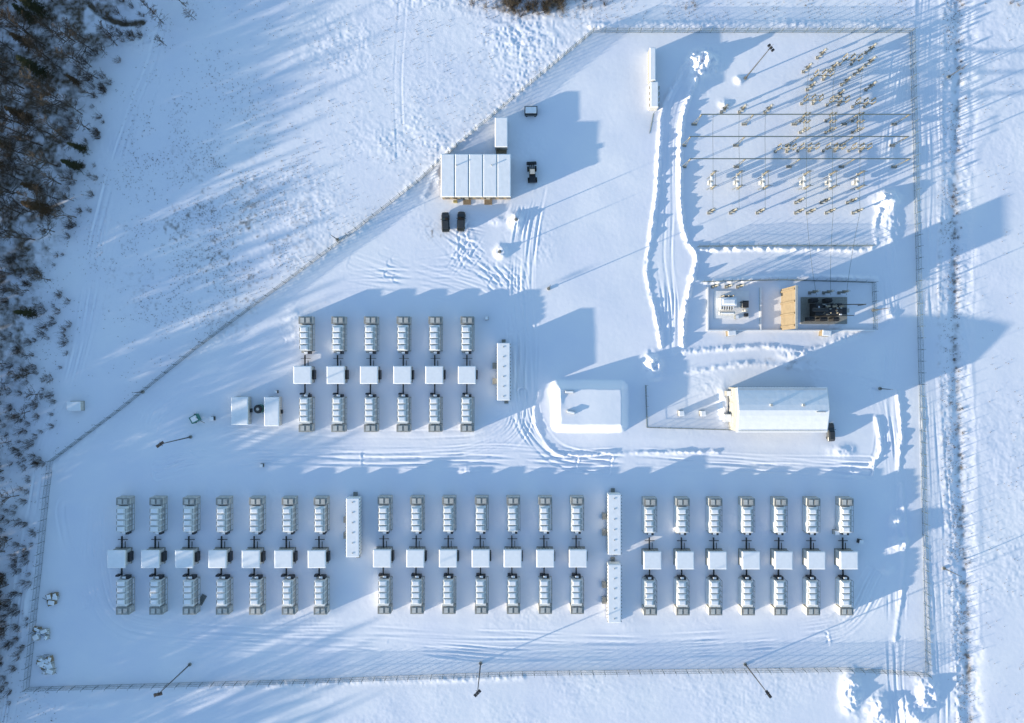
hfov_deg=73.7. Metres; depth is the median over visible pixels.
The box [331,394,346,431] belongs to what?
battery storage container
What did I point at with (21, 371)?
bare tree
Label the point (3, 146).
bare tree
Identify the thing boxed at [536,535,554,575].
transformer kiosk
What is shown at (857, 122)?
disconnector switch
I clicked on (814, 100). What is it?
disconnector switch
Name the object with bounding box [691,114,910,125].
busbar gantry
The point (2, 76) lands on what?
bare tree
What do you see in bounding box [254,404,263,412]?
storage tank
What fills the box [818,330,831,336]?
electrical cabinet
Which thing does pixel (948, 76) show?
lamp post
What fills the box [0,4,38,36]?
bare tree
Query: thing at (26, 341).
bare shrub
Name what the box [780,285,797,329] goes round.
transformer fire wall
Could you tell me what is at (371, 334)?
battery storage container
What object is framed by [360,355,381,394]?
transformer kiosk
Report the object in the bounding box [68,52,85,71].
bare tree
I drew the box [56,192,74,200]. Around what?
bare tree
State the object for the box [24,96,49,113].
bare tree
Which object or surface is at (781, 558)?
transformer kiosk
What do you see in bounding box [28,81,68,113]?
bare tree
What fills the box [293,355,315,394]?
transformer kiosk
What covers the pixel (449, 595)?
battery storage container
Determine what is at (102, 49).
bare tree
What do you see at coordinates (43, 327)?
bare shrub
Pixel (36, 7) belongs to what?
spruce tree
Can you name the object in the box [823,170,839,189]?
circuit breaker
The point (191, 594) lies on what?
battery storage container
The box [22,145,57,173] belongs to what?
bare tree
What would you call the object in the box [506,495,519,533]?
battery storage container
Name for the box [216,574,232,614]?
battery storage container
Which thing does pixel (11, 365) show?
bare shrub
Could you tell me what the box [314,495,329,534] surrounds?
battery storage container
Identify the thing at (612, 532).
switchgear container
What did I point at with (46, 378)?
bare shrub
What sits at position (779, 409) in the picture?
warehouse building
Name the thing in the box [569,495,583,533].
battery storage container
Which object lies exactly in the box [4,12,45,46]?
bare tree
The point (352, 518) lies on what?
switchgear container
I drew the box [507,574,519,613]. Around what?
battery storage container
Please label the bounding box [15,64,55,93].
bare tree
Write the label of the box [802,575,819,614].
battery storage container
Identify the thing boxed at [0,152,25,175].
bare tree
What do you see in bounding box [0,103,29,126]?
bare tree
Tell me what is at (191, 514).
battery storage container
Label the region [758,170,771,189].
circuit breaker
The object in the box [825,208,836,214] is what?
current transformer
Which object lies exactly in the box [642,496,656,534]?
battery storage container
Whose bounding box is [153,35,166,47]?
bare tree
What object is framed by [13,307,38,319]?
spruce tree
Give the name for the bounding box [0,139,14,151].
spruce tree
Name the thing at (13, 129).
bare tree
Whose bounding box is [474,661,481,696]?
floodlight mast
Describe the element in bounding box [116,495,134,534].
battery storage container
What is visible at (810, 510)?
battery storage container
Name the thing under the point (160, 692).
floodlight mast
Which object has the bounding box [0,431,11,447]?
bare tree
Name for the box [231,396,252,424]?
equipment cabin
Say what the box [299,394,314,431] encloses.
battery storage container
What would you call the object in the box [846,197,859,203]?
current transformer
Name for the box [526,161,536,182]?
wheel loader
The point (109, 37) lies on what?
bare tree
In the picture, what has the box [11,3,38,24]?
spruce tree
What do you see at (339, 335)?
battery storage container
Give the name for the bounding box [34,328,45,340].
bare shrub
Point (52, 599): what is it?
pallet stack
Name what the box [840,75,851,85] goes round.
current transformer
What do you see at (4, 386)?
bare tree
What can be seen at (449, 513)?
battery storage container
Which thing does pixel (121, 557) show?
transformer kiosk
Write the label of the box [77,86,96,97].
bare tree
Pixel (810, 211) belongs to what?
current transformer
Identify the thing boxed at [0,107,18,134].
bare tree
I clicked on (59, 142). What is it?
bare tree
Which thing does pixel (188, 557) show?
transformer kiosk
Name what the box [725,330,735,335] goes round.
electrical cabinet
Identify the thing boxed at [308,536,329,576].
transformer kiosk
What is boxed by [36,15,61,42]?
bare tree
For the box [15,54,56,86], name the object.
spruce tree
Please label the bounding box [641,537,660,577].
transformer kiosk
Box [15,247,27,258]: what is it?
bare shrub
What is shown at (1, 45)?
bare tree
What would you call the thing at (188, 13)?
bare tree
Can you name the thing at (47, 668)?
pallet stack
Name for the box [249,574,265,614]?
battery storage container
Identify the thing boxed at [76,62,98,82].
bare tree
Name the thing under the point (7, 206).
bare tree
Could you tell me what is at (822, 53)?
current transformer
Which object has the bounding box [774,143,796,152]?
disconnector switch
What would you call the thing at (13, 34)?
spruce tree
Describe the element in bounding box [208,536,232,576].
transformer kiosk
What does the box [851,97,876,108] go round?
disconnector switch
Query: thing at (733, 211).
current transformer
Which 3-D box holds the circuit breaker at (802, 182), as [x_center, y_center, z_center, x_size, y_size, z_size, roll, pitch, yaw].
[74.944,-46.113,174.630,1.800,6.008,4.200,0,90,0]
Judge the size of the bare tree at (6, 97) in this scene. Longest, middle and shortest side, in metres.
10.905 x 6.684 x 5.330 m
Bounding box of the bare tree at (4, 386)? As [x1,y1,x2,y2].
[0,377,8,392]
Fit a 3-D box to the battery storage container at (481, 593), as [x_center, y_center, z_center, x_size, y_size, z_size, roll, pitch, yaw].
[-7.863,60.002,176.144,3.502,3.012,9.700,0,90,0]
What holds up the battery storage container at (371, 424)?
on the snow ground at (610, 232)
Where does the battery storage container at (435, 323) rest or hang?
on the snow ground at (610, 232)
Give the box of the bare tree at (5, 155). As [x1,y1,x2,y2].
[0,147,18,167]
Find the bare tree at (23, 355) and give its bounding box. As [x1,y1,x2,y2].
[21,351,35,360]
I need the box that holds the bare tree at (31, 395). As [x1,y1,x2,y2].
[24,385,45,405]
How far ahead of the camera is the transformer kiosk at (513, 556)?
173.94 m
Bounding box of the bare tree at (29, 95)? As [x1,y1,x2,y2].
[21,73,56,105]
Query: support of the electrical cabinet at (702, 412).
on the snow ground at (610, 232)
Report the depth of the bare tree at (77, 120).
172.72 m
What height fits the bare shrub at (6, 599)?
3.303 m
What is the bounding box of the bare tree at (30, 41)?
[20,31,52,63]
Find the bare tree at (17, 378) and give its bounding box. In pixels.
[6,367,23,382]
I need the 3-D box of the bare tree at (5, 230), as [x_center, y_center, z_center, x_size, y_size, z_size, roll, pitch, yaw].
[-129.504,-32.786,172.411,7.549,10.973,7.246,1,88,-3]
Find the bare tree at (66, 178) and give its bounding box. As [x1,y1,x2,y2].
[59,170,76,185]
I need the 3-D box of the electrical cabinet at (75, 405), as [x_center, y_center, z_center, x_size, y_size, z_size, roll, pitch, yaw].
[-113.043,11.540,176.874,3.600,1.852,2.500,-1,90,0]
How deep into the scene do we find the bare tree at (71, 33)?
171.02 m
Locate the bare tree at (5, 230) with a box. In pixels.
[0,216,14,244]
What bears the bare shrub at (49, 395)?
on the snow ground at (610, 232)
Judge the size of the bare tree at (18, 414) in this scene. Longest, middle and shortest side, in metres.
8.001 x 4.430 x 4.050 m
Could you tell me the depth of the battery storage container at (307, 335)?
174.95 m
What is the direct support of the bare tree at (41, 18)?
on the snow ground at (610, 232)
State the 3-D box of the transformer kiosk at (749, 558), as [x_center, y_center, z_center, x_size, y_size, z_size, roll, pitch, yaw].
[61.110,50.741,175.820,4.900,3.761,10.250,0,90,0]
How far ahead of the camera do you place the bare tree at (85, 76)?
174.53 m
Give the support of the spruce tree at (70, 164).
on the snow ground at (610, 232)
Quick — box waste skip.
[524,106,536,116]
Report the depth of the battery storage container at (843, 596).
175.02 m
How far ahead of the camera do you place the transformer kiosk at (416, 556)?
173.94 m
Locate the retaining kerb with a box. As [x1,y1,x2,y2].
[707,287,874,330]
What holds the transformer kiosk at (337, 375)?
on the snow ground at (610, 232)
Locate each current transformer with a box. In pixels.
[707,208,715,214]
[720,104,728,113]
[729,208,737,214]
[738,104,746,113]
[756,208,764,214]
[763,104,773,113]
[794,197,804,203]
[794,208,804,214]
[802,62,812,73]
[805,81,816,90]
[805,208,816,214]
[816,48,828,58]
[820,197,832,203]
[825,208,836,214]
[827,61,839,71]
[833,89,845,98]
[837,290,849,293]
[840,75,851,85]
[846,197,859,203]
[851,208,863,214]
[853,65,866,75]
[863,56,876,65]
[864,42,876,53]
[864,81,876,90]
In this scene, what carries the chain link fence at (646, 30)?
on the snow ground at (610, 232)
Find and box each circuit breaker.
[706,170,718,189]
[732,170,744,189]
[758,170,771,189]
[798,170,812,189]
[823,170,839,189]
[850,170,867,189]
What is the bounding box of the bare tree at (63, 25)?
[59,17,84,39]
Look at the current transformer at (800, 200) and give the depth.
174.69 m
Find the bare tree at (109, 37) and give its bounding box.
[101,30,117,46]
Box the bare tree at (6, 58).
[0,45,23,69]
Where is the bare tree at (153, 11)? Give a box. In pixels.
[148,6,167,27]
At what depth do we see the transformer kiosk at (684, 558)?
173.94 m
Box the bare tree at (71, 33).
[63,20,98,64]
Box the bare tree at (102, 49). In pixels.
[97,43,107,57]
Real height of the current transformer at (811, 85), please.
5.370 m
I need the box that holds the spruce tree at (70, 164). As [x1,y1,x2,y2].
[60,159,83,174]
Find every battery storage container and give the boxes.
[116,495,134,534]
[116,574,134,614]
[149,495,167,534]
[149,574,167,614]
[182,574,199,614]
[183,495,200,534]
[216,495,232,534]
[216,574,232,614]
[249,495,265,534]
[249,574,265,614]
[282,495,297,534]
[282,574,297,614]
[298,316,314,353]
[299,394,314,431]
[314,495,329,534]
[314,574,329,614]
[331,316,346,353]
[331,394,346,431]
[364,316,378,353]
[364,394,378,431]
[378,495,392,533]
[378,574,392,613]
[396,394,410,431]
[397,316,410,353]
[410,495,424,533]
[410,574,424,613]
[428,316,442,353]
[428,394,442,431]
[442,495,455,533]
[442,574,455,613]
[460,316,473,353]
[460,394,473,431]
[475,495,488,533]
[475,574,488,613]
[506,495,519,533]
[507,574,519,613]
[538,495,551,533]
[538,574,551,613]
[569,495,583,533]
[570,574,583,613]
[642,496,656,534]
[642,575,656,614]
[674,496,689,534]
[674,575,689,614]
[706,496,721,534]
[706,575,721,614]
[738,496,754,534]
[738,575,754,614]
[770,496,787,534]
[770,575,787,614]
[802,496,819,534]
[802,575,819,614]
[835,496,853,534]
[835,575,853,614]
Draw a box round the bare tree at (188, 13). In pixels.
[181,8,196,20]
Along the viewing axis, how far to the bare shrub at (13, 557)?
176.68 m
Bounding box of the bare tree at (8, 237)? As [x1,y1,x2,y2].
[0,224,34,249]
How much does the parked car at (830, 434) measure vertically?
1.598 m
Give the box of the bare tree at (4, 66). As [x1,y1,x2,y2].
[0,54,10,76]
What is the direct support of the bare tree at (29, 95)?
on the snow ground at (610, 232)
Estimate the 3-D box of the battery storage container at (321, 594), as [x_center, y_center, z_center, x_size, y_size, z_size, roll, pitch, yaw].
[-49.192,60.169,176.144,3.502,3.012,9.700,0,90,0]
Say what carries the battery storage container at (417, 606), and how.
on the snow ground at (610, 232)
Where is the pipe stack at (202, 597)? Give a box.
[200,594,206,605]
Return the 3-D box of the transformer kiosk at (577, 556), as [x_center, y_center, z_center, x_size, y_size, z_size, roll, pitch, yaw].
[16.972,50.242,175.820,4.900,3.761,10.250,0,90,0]
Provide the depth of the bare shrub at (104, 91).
176.52 m
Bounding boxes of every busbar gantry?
[682,136,908,146]
[682,158,910,167]
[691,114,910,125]
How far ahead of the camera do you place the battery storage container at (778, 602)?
175.02 m
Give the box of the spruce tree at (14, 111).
[3,105,38,127]
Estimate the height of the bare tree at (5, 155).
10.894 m
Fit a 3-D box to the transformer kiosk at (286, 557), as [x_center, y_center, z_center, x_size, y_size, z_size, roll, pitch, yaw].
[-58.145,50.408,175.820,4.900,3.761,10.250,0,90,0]
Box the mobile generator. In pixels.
[189,414,203,423]
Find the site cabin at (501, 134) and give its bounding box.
[495,117,507,153]
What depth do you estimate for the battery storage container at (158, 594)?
175.10 m
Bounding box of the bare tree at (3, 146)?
[0,136,28,156]
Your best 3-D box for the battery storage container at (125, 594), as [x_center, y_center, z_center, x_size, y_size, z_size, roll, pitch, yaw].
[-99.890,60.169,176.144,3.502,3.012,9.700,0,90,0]
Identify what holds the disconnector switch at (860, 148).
on the snow ground at (610, 232)
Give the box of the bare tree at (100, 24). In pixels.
[94,19,116,36]
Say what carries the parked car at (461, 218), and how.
on the snow ground at (610, 232)
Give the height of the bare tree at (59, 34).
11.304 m
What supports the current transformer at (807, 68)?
on the snow ground at (610, 232)
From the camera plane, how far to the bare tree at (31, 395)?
173.51 m
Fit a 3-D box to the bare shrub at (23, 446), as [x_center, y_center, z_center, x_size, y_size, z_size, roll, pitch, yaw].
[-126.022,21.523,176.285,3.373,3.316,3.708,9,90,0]
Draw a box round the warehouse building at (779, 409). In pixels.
[722,387,829,431]
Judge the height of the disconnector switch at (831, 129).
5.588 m
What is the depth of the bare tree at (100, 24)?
173.39 m
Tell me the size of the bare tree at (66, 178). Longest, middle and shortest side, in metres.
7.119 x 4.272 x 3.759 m
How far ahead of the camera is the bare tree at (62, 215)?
172.93 m
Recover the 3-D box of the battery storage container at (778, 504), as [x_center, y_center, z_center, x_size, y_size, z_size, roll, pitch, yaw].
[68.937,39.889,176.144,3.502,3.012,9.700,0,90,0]
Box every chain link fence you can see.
[22,26,932,692]
[645,385,727,429]
[699,243,874,246]
[703,278,878,328]
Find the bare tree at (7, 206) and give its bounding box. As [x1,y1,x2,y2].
[0,192,21,218]
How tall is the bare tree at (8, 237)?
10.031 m
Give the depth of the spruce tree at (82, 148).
174.50 m
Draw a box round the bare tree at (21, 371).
[13,364,33,381]
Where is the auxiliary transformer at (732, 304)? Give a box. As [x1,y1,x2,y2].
[714,291,748,318]
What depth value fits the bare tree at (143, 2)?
173.69 m
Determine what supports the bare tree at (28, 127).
on the snow ground at (610, 232)
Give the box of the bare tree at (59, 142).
[54,134,75,150]
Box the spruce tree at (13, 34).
[9,32,36,52]
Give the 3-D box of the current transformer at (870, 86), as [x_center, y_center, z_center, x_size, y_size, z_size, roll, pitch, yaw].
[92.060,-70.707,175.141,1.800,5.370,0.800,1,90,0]
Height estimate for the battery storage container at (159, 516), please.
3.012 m
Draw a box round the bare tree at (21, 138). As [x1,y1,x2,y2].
[5,121,43,157]
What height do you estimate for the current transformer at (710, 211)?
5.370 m
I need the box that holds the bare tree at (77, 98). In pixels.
[55,93,83,114]
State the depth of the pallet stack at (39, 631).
176.98 m
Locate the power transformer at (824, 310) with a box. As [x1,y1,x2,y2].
[801,297,865,323]
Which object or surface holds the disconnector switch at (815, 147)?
on the snow ground at (610, 232)
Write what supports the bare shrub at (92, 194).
on the snow ground at (610, 232)
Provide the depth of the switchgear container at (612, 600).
174.24 m
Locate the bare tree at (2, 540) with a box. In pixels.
[0,538,11,550]
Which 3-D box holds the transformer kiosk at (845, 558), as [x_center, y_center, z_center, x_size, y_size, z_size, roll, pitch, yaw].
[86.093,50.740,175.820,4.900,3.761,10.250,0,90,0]
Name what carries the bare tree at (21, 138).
on the snow ground at (610, 232)
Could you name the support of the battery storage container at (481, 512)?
on the snow ground at (610, 232)
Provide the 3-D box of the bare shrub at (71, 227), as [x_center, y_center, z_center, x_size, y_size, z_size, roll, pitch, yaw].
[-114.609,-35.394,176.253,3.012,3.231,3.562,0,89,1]
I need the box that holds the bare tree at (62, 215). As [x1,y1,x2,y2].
[50,206,76,223]
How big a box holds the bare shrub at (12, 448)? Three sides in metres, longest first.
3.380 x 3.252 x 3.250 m
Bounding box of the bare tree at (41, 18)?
[31,13,57,36]
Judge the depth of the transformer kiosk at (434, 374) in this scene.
173.94 m
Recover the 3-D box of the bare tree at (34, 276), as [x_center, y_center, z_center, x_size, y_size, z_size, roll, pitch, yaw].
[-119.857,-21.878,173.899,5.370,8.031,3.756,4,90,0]
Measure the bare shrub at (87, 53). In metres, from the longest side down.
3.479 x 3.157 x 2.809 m
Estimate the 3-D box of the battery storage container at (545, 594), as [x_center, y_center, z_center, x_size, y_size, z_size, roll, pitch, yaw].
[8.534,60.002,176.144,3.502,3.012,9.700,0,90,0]
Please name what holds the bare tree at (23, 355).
on the snow ground at (610, 232)
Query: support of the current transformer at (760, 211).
on the snow ground at (610, 232)
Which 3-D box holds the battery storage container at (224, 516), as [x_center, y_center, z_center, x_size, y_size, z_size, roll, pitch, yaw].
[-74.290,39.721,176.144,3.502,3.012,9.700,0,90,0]
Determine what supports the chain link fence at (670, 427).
on the snow ground at (610, 232)
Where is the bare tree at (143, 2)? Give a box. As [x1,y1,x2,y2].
[140,0,157,14]
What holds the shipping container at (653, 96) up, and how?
on the snow ground at (610, 232)
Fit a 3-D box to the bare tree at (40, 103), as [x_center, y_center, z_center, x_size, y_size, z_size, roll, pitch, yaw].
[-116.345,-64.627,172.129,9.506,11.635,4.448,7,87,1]
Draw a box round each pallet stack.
[32,626,49,640]
[36,654,53,666]
[39,662,56,674]
[43,592,59,605]
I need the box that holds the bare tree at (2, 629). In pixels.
[0,623,8,641]
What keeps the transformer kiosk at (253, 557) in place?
on the snow ground at (610, 232)
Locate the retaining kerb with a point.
(760, 306)
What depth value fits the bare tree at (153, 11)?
173.44 m
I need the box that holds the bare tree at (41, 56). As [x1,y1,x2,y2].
[33,47,61,73]
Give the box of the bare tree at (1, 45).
[0,32,13,50]
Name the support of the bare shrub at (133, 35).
on the snow ground at (610, 232)
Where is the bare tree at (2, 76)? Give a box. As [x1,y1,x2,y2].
[0,70,24,91]
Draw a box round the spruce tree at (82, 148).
[67,141,90,156]
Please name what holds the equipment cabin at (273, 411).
on the snow ground at (610, 232)
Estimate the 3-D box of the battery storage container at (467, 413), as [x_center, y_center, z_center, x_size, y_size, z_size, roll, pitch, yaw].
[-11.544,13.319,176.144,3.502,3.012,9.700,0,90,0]
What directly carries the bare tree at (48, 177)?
on the snow ground at (610, 232)
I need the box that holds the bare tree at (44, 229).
[34,218,55,242]
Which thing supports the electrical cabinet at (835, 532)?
on the snow ground at (610, 232)
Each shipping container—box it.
[648,48,655,83]
[648,82,658,110]
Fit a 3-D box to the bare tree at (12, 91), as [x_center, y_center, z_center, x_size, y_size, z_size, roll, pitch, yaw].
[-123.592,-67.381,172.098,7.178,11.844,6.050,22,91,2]
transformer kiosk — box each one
[107,536,133,576]
[141,536,166,576]
[175,536,199,576]
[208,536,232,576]
[242,536,265,576]
[274,536,297,576]
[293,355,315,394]
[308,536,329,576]
[327,355,348,394]
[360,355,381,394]
[373,535,393,575]
[393,355,413,394]
[406,535,426,575]
[425,355,445,394]
[439,535,458,575]
[458,355,477,394]
[472,535,490,575]
[504,535,522,575]
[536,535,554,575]
[569,535,586,575]
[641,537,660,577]
[673,537,693,577]
[705,537,726,577]
[738,537,759,577]
[770,537,792,577]
[802,537,824,577]
[834,537,857,577]
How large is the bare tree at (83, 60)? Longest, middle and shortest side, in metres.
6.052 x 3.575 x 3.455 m
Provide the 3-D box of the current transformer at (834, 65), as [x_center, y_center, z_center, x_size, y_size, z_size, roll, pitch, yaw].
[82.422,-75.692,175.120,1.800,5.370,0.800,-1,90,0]
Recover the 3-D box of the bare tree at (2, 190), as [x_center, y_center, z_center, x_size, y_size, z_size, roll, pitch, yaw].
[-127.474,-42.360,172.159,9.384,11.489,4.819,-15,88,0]
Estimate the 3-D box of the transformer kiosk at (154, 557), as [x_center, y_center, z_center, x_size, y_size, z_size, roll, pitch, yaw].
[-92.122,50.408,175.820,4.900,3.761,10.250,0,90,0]
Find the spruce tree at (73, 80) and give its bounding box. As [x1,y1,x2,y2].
[66,74,83,86]
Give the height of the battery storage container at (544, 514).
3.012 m
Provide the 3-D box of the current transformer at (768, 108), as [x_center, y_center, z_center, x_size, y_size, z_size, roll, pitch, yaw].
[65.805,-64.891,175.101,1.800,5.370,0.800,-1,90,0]
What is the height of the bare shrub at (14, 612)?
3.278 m
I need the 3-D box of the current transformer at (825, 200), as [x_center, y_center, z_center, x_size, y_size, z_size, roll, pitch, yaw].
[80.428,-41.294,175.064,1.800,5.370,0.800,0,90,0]
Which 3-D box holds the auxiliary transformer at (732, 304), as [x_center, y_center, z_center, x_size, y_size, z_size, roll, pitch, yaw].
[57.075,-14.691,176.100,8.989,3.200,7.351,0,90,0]
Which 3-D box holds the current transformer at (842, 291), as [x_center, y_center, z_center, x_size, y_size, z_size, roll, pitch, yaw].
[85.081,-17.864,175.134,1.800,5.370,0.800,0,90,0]
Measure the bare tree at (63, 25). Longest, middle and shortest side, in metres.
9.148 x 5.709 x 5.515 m
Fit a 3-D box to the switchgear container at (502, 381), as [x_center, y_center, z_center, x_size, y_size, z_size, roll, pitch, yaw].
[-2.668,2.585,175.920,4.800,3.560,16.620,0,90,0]
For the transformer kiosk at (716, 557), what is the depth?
173.94 m
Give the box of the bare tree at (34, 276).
[24,268,50,282]
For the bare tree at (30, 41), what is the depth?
170.21 m
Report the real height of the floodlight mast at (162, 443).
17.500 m
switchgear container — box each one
[343,492,361,557]
[492,339,510,402]
[601,488,621,554]
[601,557,621,622]
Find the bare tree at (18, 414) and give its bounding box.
[4,402,29,422]
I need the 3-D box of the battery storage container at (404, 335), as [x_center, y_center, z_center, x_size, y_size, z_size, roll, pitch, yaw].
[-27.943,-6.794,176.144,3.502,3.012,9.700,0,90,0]
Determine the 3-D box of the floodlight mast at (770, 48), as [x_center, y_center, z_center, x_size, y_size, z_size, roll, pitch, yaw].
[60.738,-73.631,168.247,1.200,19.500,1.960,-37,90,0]
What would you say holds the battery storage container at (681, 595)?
on the snow ground at (610, 232)
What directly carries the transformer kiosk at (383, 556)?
on the snow ground at (610, 232)
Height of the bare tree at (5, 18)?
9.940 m
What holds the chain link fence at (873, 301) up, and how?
on the snow ground at (610, 232)
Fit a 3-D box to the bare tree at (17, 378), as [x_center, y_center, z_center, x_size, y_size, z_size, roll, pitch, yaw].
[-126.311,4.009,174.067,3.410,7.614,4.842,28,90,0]
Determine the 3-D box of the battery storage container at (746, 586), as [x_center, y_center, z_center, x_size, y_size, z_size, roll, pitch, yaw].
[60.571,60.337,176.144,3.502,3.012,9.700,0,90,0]
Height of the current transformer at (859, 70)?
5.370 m
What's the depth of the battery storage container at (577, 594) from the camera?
174.95 m
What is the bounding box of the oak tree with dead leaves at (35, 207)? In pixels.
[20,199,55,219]
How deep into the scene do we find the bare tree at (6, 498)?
173.81 m
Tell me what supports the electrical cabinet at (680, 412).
on the snow ground at (610, 232)
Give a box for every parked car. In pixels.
[441,212,449,231]
[456,211,465,231]
[826,423,835,440]
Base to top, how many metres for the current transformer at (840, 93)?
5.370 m
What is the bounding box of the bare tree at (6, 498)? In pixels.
[0,488,18,506]
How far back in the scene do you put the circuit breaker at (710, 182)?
174.70 m
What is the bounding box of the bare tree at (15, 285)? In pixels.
[3,284,29,295]
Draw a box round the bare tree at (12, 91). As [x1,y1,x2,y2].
[0,81,38,103]
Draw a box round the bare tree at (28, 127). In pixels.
[15,112,50,142]
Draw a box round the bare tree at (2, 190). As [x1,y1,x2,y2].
[0,183,26,203]
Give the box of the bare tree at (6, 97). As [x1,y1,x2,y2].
[0,82,20,104]
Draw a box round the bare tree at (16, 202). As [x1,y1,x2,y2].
[4,197,33,219]
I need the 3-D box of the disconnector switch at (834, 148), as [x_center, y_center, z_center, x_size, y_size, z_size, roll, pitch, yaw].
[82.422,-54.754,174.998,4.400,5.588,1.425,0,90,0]
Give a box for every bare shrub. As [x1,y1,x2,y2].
[0,358,13,371]
[0,598,12,606]
[6,554,18,562]
[6,607,19,619]
[8,447,20,456]
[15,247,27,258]
[15,441,29,451]
[23,337,32,346]
[24,452,34,464]
[32,319,46,331]
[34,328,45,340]
[37,390,53,400]
[42,372,52,384]
[61,220,72,229]
[78,46,92,56]
[85,187,93,199]
[97,82,105,94]
[99,76,111,85]
[125,29,136,40]
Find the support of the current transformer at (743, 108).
on the snow ground at (610, 232)
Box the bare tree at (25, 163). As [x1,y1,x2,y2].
[12,152,39,175]
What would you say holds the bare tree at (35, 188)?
on the snow ground at (610, 232)
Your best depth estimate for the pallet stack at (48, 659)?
176.85 m
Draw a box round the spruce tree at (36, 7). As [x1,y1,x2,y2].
[19,0,53,23]
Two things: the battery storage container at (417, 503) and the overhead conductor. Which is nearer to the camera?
the overhead conductor
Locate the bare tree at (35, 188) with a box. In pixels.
[30,182,60,209]
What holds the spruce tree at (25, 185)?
on the snow ground at (610, 232)
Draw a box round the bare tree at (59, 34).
[50,20,75,50]
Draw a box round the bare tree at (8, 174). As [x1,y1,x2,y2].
[0,163,21,184]
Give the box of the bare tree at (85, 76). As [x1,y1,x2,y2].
[77,70,92,81]
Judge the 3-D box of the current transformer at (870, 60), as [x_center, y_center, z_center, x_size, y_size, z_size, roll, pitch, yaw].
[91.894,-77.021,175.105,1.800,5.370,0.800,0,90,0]
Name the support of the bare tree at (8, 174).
on the snow ground at (610, 232)
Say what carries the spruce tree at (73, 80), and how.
on the snow ground at (610, 232)
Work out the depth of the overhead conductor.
172.00 m
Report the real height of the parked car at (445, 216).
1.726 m
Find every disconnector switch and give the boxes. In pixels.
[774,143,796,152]
[796,142,819,152]
[798,112,810,133]
[800,93,823,104]
[810,69,833,80]
[822,142,845,152]
[824,112,837,133]
[825,95,849,106]
[838,53,862,65]
[847,142,872,152]
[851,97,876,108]
[851,112,864,133]
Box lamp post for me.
[947,64,967,78]
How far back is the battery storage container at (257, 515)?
175.05 m
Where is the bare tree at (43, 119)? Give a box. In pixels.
[34,114,67,144]
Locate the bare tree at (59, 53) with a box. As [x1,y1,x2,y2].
[52,41,75,63]
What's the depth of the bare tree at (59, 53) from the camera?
172.08 m
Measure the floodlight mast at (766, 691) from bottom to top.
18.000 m
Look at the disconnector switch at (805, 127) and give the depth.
174.38 m
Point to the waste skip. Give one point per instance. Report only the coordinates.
(530, 110)
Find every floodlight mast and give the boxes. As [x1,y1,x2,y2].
[153,663,191,697]
[156,435,191,447]
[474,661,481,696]
[744,44,774,79]
[744,663,771,697]
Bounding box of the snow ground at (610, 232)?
[0,0,1023,722]
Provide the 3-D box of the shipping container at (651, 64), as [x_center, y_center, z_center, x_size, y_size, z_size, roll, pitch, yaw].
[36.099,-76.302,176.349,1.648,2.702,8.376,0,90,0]
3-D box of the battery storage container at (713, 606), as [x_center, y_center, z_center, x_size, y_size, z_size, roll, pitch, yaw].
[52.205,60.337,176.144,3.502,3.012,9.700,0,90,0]
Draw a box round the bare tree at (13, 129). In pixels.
[0,116,34,144]
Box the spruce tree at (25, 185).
[20,181,44,193]
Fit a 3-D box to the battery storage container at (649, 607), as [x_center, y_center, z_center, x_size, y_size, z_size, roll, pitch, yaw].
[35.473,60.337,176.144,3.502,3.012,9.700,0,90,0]
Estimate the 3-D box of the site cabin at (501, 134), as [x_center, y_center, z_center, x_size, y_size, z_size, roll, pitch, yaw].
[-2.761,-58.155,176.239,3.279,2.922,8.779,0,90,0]
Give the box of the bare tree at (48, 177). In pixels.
[38,169,60,190]
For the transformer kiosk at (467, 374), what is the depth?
173.94 m
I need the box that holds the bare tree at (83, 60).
[78,55,91,66]
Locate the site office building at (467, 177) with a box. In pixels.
[441,154,510,204]
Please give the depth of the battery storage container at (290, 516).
174.95 m
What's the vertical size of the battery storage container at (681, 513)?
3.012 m
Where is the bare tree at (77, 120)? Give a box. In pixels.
[69,112,90,131]
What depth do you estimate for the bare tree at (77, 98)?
172.45 m
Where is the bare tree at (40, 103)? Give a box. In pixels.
[35,94,68,112]
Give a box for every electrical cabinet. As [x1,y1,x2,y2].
[67,401,84,410]
[677,410,684,415]
[699,410,705,415]
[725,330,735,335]
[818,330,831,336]
[832,529,839,534]
[856,538,863,543]
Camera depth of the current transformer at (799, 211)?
174.80 m
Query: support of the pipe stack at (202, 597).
on the snow ground at (610, 232)
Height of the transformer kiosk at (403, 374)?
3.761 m
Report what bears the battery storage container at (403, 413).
on the snow ground at (610, 232)
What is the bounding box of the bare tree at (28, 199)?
[16,184,46,217]
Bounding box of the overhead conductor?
[765,65,863,294]
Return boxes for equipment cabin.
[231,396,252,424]
[264,396,282,425]
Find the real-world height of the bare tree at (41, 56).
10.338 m
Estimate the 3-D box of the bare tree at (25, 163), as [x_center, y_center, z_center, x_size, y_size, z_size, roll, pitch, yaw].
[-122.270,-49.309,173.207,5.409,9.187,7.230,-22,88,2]
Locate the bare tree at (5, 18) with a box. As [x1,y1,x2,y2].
[0,7,14,26]
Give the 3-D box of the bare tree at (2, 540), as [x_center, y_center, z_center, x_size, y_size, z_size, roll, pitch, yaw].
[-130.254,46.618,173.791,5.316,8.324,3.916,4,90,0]
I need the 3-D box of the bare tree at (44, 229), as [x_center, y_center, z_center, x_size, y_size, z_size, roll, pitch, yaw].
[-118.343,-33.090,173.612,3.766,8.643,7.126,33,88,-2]

